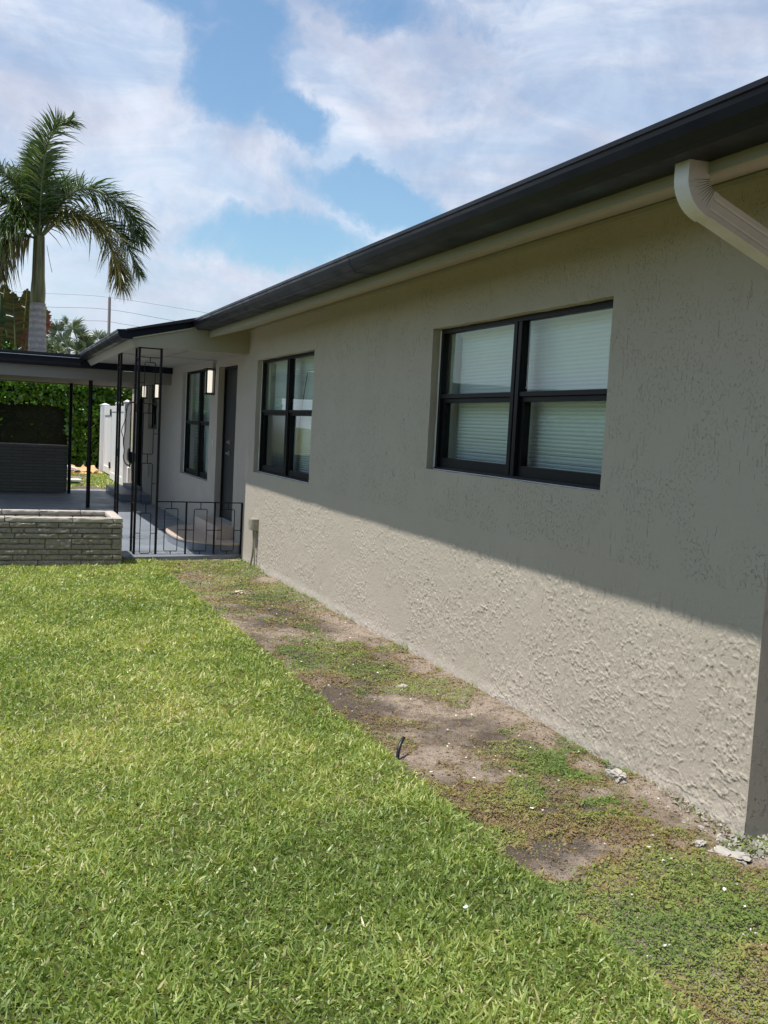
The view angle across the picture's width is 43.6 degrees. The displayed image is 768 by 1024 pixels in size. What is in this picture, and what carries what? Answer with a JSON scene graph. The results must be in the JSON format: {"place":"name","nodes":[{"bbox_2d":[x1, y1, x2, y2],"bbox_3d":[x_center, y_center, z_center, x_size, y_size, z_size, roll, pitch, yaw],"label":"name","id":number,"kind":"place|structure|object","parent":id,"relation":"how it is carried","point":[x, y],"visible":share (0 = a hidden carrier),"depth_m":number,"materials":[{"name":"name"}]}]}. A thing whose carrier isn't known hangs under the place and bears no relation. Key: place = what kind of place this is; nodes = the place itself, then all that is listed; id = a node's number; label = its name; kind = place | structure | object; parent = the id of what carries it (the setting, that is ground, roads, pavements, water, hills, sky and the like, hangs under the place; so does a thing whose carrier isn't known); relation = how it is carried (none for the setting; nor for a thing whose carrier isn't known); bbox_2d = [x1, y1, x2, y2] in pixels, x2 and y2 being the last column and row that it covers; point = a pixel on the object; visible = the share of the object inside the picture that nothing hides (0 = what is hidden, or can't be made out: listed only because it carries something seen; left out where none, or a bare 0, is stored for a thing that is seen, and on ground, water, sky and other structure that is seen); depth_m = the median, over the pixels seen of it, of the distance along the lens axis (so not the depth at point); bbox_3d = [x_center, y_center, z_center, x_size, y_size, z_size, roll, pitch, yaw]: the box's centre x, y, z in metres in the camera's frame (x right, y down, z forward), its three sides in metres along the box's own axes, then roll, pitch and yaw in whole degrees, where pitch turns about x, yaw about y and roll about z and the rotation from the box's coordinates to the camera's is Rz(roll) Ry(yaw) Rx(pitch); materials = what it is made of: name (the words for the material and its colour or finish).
{"place":"outdoors","nodes":[
{"label":"outdoors","id":0,"kind":"place"},
{"bbox_2d":[0,475,767,1023],"bbox_3d":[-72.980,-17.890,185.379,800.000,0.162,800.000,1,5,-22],"label":"ground","id":1,"kind":"structure","parent":0,"point":[440,739],"depth_m":4.21,"materials":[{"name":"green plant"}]},
{"bbox_2d":[0,284,11,348],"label":"banana plant","id":2,"kind":"object","parent":1,"relation":"on","point":[3,297],"visible":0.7,"depth_m":30.82,"materials":[{"name":"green plant"}]},
{"bbox_2d":[2,330,20,349],"bbox_3d":[-12.644,-3.874,31.777,2.499,4.621,1.907,1,5,-22],"label":"leafy shrub","id":3,"kind":"object","parent":1,"relation":"on","point":[6,345],"visible":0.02,"depth_m":31.45,"materials":[{"name":"green plant"}]},
{"bbox_2d":[2,288,53,350],"bbox_3d":[-11.373,-5.456,30.887,0.823,3.456,1.659,5,5,23],"label":"banana plant","id":4,"kind":"object","parent":1,"relation":"on","point":[16,325],"visible":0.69,"depth_m":30.41,"materials":[{"name":"green plant"}]},
{"bbox_2d":[46,337,67,353],"bbox_3d":[-11.863,-3.988,34.351,2.162,4.491,1.909,1,5,-22],"label":"leafy shrub","id":5,"kind":"object","parent":1,"relation":"on","point":[51,347],"visible":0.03,"depth_m":34.08,"materials":[{"name":"green plant"}]},
{"bbox_2d":[0,509,122,565],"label":"stone planter","id":6,"kind":"object","parent":1,"relation":"on","point":[49,537],"visible":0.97,"depth_m":10.78,"materials":[{"name":"grey stone"}]},
{"bbox_2d":[0,381,131,471],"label":"clusia hedge","id":7,"kind":"object","parent":1,"relation":"on","point":[33,413],"visible":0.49,"depth_m":28.43,"materials":[{"name":"green plant"}]},
{"bbox_2d":[46,315,96,354],"bbox_3d":[-11.843,-4.614,35.602,2.603,5.531,1.457,4,5,15],"label":"fan palm","id":8,"kind":"object","parent":1,"relation":"on","point":[87,339],"visible":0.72,"depth_m":35.58,"materials":[{"name":"green plant"}]},
{"bbox_2d":[71,478,81,484],"bbox_3d":[-7.558,-0.737,23.345,0.385,0.140,0.438,1,5,-22],"label":"plastic tub","id":9,"kind":"object","parent":1,"relation":"on","point":[75,480],"visible":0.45,"depth_m":23.20,"materials":[{"name":"white plastic"}]},
{"bbox_2d":[0,102,159,351],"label":"royal palm","id":10,"kind":"object","parent":1,"relation":"on","point":[39,210],"visible":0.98,"depth_m":29.47,"materials":[{"name":"green plant"}]},
{"bbox_2d":[72,328,109,353],"bbox_3d":[-11.361,-4.625,37.713,2.066,5.244,1.311,1,5,-22],"label":"fan palm","id":11,"kind":"object","parent":1,"relation":"on","point":[99,336],"visible":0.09,"depth_m":37.81,"materials":[{"name":"green plant"}]},
{"bbox_2d":[71,471,120,487],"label":"back grass","id":12,"kind":"structure","parent":1,"relation":"on","point":[103,476],"depth_m":24.94,"materials":[{"name":"green plant"}]},
{"bbox_2d":[67,464,101,474],"bbox_3d":[-8.890,-1.230,27.557,1.600,0.279,1.100,1,5,-22],"label":"cardboard pile","id":13,"kind":"object","parent":12,"relation":"on","point":[83,468],"visible":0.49,"depth_m":27.61,"materials":[{"name":"beige cardboard"}]},
{"bbox_2d":[67,465,79,470],"bbox_3d":[-8.969,-1.267,27.204,0.697,0.157,0.276,1,5,-22],"label":"white bag","id":14,"kind":"object","parent":13,"relation":"on","point":[74,468],"visible":0.43,"depth_m":27.20,"materials":[{"name":"white plastic"}]},
{"bbox_2d":[107,295,110,333],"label":"utility pole","id":15,"kind":"object","parent":1,"relation":"on","point":[109,315],"visible":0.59,"depth_m":85.72,"materials":[{"name":"grey wood"}]},
{"bbox_2d":[13,291,204,312],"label":"overhead wire","id":16,"kind":"object","parent":15,"relation":"attached to","point":[110,297],"visible":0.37,"depth_m":85.89,"materials":[{"name":"grey metal"}]},
{"bbox_2d":[56,307,172,320],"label":"overhead wire","id":17,"kind":"object","parent":15,"relation":"attached to","point":[107,309],"visible":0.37,"depth_m":85.60,"materials":[{"name":"grey"}]},
{"bbox_2d":[99,400,130,484],"bbox_3d":[-7.111,-1.837,25.472,0.294,2.205,6.736,1,5,-21],"label":"vinyl fence","id":18,"kind":"object","parent":1,"relation":"on","point":[124,472],"visible":0.48,"depth_m":23.78,"materials":[{"name":"white plastic"}]},
{"bbox_2d":[103,406,111,474],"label":"vinyl gate","id":19,"kind":"structure","parent":18,"relation":"attached to","point":[107,439],"depth_m":27.55,"materials":[{"name":"white plastic"}]},
{"bbox_2d":[0,490,240,560],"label":"porch floor","id":20,"kind":"structure","parent":1,"relation":"on","point":[101,500],"depth_m":16.55,"materials":[{"name":"paint"}]},
{"bbox_2d":[0,443,67,491],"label":"brick wall","id":21,"kind":"structure","parent":20,"relation":"on","point":[33,467],"depth_m":20.09,"materials":[{"name":"paint"}]},
{"bbox_2d":[0,349,172,507],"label":"carport","id":22,"kind":"object","parent":20,"relation":"on","point":[71,370],"visible":0.88,"depth_m":16.57,"materials":[{"name":"grey"}]},
{"bbox_2d":[114,353,122,513],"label":"iron column","id":23,"kind":"structure","parent":20,"relation":"on","point":[118,431],"depth_m":13.05,"materials":[{"name":"black metal"}]},
{"bbox_2d":[106,483,149,501],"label":"side door steps","id":24,"kind":"structure","parent":20,"relation":"on","point":[124,491],"depth_m":19.33,"materials":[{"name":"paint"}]},
{"bbox_2d":[129,347,162,553],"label":"iron column","id":25,"kind":"structure","parent":20,"relation":"on","point":[137,382],"depth_m":11.62,"materials":[{"name":"black metal"}]},
{"bbox_2d":[157,501,242,553],"bbox_3d":[-2.286,0.199,11.929,1.064,0.654,0.026,1,5,-22],"label":"porch railing","id":26,"kind":"object","parent":20,"relation":"on","point":[214,520],"visible":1,"depth_m":11.96,"materials":[{"name":"black metal"}]},
{"bbox_2d":[166,516,238,553],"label":"porch steps","id":27,"kind":"structure","parent":20,"relation":"on","point":[225,540],"depth_m":12.53,"materials":[{"name":"paint"}]},
{"bbox_2d":[234,590,244,594],"bbox_3d":[-1.450,0.812,9.646,0.121,0.054,0.115,1,5,-22],"label":"limestone rock","id":28,"kind":"object","parent":1,"relation":"on","point":[238,592],"visible":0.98,"depth_m":9.62,"materials":[{"name":"stone"}]},
{"bbox_2d":[0,558,721,1023],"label":"lawn grass","id":29,"kind":"structure","parent":1,"relation":"on","point":[138,580],"depth_m":3.55,"materials":[{"name":"green plant"}]},
{"bbox_2d":[396,736,404,758],"bbox_3d":[0.082,1.198,4.875,0.022,0.104,0.094,5,5,20],"label":"pipe stub","id":30,"kind":"object","parent":1,"relation":"on","point":[399,747],"visible":0.95,"depth_m":4.86,"materials":[{"name":"black plastic"}]},
{"bbox_2d":[396,684,409,688],"bbox_3d":[0.126,1.143,6.280,0.107,0.030,0.087,0,6,-35],"label":"limestone rock","id":31,"kind":"object","parent":1,"relation":"on","point":[403,685],"visible":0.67,"depth_m":6.26,"materials":[{"name":"stone"}]},
{"bbox_2d":[78,76,767,837],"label":"house","id":32,"kind":"structure","parent":1,"relation":"on","point":[508,444],"depth_m":5.51,"materials":[{"name":"paint"}]},
{"bbox_2d":[121,401,133,482],"bbox_3d":[-5.684,-1.533,21.295,0.264,1.844,0.315,1,5,-22],"label":"wall charger","id":33,"kind":"object","parent":32,"relation":"attached to","point":[129,456],"depth_m":21.32,"materials":[{"name":"black rubber"}]},
{"bbox_2d":[137,397,143,485],"bbox_3d":[-5.122,-1.519,20.482,0.100,2.013,0.916,1,5,-22],"label":"door","id":34,"kind":"structure","parent":32,"relation":"in","point":[141,405],"depth_m":20.85,"materials":[{"name":"brown metal"}]},
{"bbox_2d":[140,386,147,398],"bbox_3d":[-4.905,-2.477,19.616,0.130,0.320,0.190,1,5,-22],"label":"wall lantern","id":35,"kind":"object","parent":32,"relation":"attached to","point":[142,395],"depth_m":19.59,"materials":[{"name":"white glass"}]},
{"bbox_2d":[151,397,157,428],"bbox_3d":[-4.454,-2.074,18.927,0.088,0.899,1.120,1,5,-22],"label":"window","id":36,"kind":"structure","parent":32,"relation":"in","point":[153,406],"depth_m":19.38,"materials":[{"name":"metal"}]},
{"bbox_2d":[152,384,158,398],"bbox_3d":[-4.302,-2.283,18.146,0.130,0.295,0.190,1,5,-22],"label":"wall lantern","id":37,"kind":"object","parent":32,"relation":"attached to","point":[156,390],"depth_m":18.11,"materials":[{"name":"white glass"}]},
{"bbox_2d":[183,369,209,479],"bbox_3d":[-2.827,-1.384,15.115,0.208,1.679,2.203,1,5,-22],"label":"window","id":38,"kind":"structure","parent":32,"relation":"in","point":[193,382],"depth_m":15.90,"materials":[{"name":"black glass"}]},
{"bbox_2d":[203,368,215,394],"bbox_3d":[-2.501,-1.869,13.765,0.130,0.372,0.190,1,5,-22],"label":"wall lantern","id":39,"kind":"object","parent":32,"relation":"attached to","point":[210,382],"depth_m":13.73,"materials":[{"name":"white glass"}]},
{"bbox_2d":[216,365,237,525],"bbox_3d":[-2.054,-0.887,13.127,0.240,2.198,1.111,1,5,-22],"label":"door","id":40,"kind":"structure","parent":32,"relation":"in","point":[230,381],"depth_m":13.37,"materials":[{"name":"brown metal"}]},
{"bbox_2d":[248,518,258,567],"bbox_3d":[-1.585,0.368,11.523,0.098,0.599,0.300,1,5,-22],"label":"junction box","id":41,"kind":"object","parent":32,"relation":"attached to","point":[253,525],"visible":0.99,"depth_m":11.40,"materials":[{"name":"paint"}]},
{"bbox_2d":[258,351,314,482],"bbox_3d":[-0.994,-1.048,10.658,0.208,1.346,2.198,1,5,-22],"label":"window","id":42,"kind":"structure","parent":32,"relation":"in","point":[285,419],"depth_m":10.79,"materials":[{"name":"black glass"}]},
{"bbox_2d":[433,300,612,490],"bbox_3d":[0.892,-0.712,6.074,0.208,1.020,2.185,1,5,-22],"label":"window","id":43,"kind":"structure","parent":32,"relation":"in","point":[523,381],"depth_m":6.00,"materials":[{"name":"black glass"}]},
{"bbox_2d":[91,569,761,956],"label":"white flakes","id":44,"kind":"object","parent":1,"relation":"on","point":[531,807],"visible":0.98,"depth_m":4.39,"materials":[{"name":"white"}]},
{"bbox_2d":[161,559,767,1023],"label":"weed cover","id":45,"kind":"object","parent":1,"relation":"on","point":[633,821],"visible":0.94,"depth_m":4.00,"materials":[{"name":"green plant"}]},
{"bbox_2d":[196,564,740,920],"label":"grass tufts","id":46,"kind":"object","parent":1,"relation":"on","point":[696,875],"visible":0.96,"depth_m":3.63,"materials":[{"name":"green plant"}]},
{"bbox_2d":[604,765,616,769],"bbox_3d":[1.143,1.286,4.820,0.047,0.036,0.072,1,5,-22],"label":"limestone rock","id":47,"kind":"object","parent":1,"relation":"on","point":[610,767],"visible":0.52,"depth_m":4.81,"materials":[{"name":"grey stone"}]},
{"bbox_2d":[604,768,627,783],"bbox_3d":[1.132,1.288,4.676,0.072,0.068,0.134,1,5,-22],"label":"limestone rock","id":48,"kind":"object","parent":1,"relation":"on","point":[617,775],"visible":1,"depth_m":4.65,"materials":[{"name":"stone"}]},
{"bbox_2d":[631,771,767,857],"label":"paint splashed litter","id":49,"kind":"object","parent":1,"relation":"on","point":[761,841],"visible":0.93,"depth_m":4.01,"materials":[{"name":"plant"}]},
{"bbox_2d":[692,840,706,847],"bbox_3d":[1.287,1.351,3.914,0.066,0.026,0.050,1,5,-22],"label":"concrete slab piece","id":50,"kind":"object","parent":1,"relation":"on","point":[698,843],"visible":0.99,"depth_m":3.90,"materials":[{"name":"grey concrete"}]},
{"bbox_2d":[707,845,751,864],"bbox_3d":[1.380,1.376,3.853,0.182,0.038,0.128,6,6,33],"label":"concrete slab piece","id":51,"kind":"object","parent":1,"relation":"on","point":[742,857],"visible":0.78,"depth_m":3.83,"materials":[{"name":"grey concrete"}]},
{"bbox_2d":[0,0,767,371],"label":"sky","id":52,"kind":"structure","parent":0,"point":[266,143],"materials":[{"name":"blue"}]}
]}

